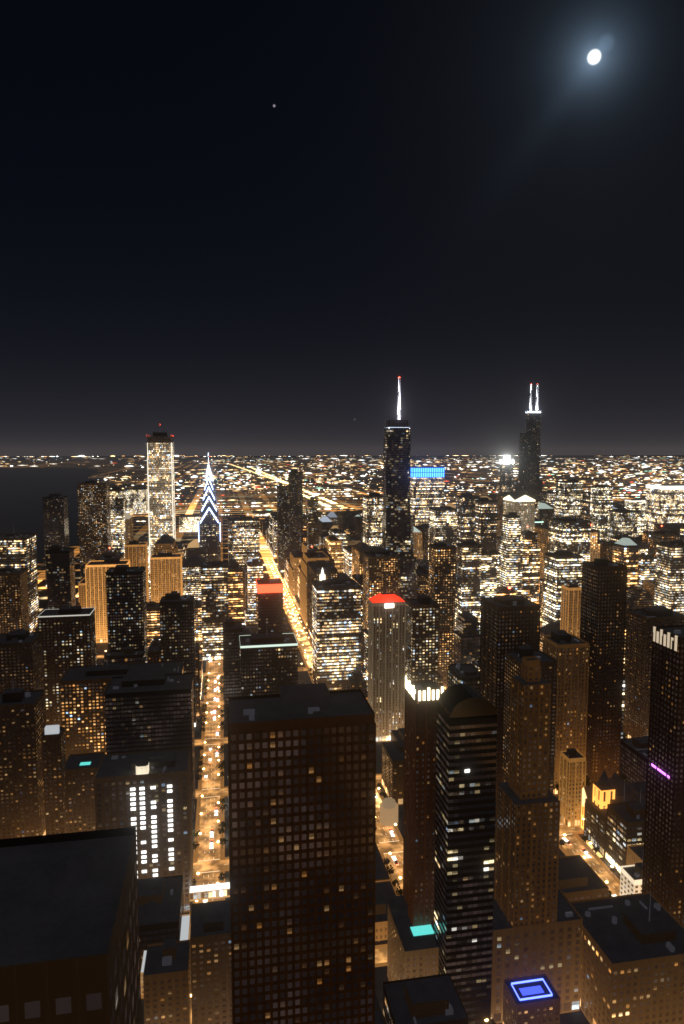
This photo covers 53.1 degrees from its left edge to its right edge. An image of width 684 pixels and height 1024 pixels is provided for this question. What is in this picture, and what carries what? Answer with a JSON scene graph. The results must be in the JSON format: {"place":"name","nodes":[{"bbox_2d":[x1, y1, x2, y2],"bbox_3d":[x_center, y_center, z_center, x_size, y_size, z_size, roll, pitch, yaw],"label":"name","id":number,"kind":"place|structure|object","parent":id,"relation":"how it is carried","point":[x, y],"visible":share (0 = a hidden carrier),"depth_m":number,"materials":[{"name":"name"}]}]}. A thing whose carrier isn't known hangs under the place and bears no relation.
{"place":"outdoors","nodes":[
{"label":"outdoors","id":0,"kind":"place"},
{"bbox_2d":[0,455,683,613],"bbox_3d":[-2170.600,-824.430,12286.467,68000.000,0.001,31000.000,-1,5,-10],"label":"ground","id":1,"kind":"structure","parent":0,"point":[26,488],"depth_m":6747.19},
{"bbox_2d":[231,464,346,507],"bbox_3d":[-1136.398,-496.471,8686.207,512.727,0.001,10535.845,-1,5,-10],"label":"highways","id":2,"kind":"structure","parent":1,"relation":"on","point":[332,502],"depth_m":5041.93,"materials":[{"name":"grey asphalt"}]},
{"bbox_2d":[0,377,683,1023],"bbox_3d":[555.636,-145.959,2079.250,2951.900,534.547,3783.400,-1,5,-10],"label":"city","id":3,"kind":"object","parent":1,"relation":"on","point":[468,687],"visible":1,"depth_m":460.79,"materials":[{"name":"brown"}]},
{"bbox_2d":[0,456,683,521],"bbox_3d":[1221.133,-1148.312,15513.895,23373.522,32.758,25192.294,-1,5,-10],"label":"lights","id":4,"kind":"object","parent":1,"relation":"on","point":[337,459],"visible":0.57,"depth_m":9721.31,"materials":[{"name":"yellow"}]},
{"bbox_2d":[96,561,623,1023],"bbox_3d":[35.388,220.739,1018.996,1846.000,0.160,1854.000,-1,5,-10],"label":"street","id":5,"kind":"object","parent":1,"relation":"on","point":[210,865],"visible":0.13,"depth_m":583.29,"materials":[{"name":"asphalt"}]},
{"bbox_2d":[105,561,627,1023],"bbox_3d":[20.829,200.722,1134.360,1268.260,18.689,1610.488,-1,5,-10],"label":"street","id":6,"kind":"structure","parent":5,"relation":"on","point":[563,841],"depth_m":600.41,"materials":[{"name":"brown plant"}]},
{"bbox_2d":[0,0,683,456],"label":"sky","id":7,"kind":"structure","parent":0,"point":[231,227],"materials":[{"name":"black"}]}
]}

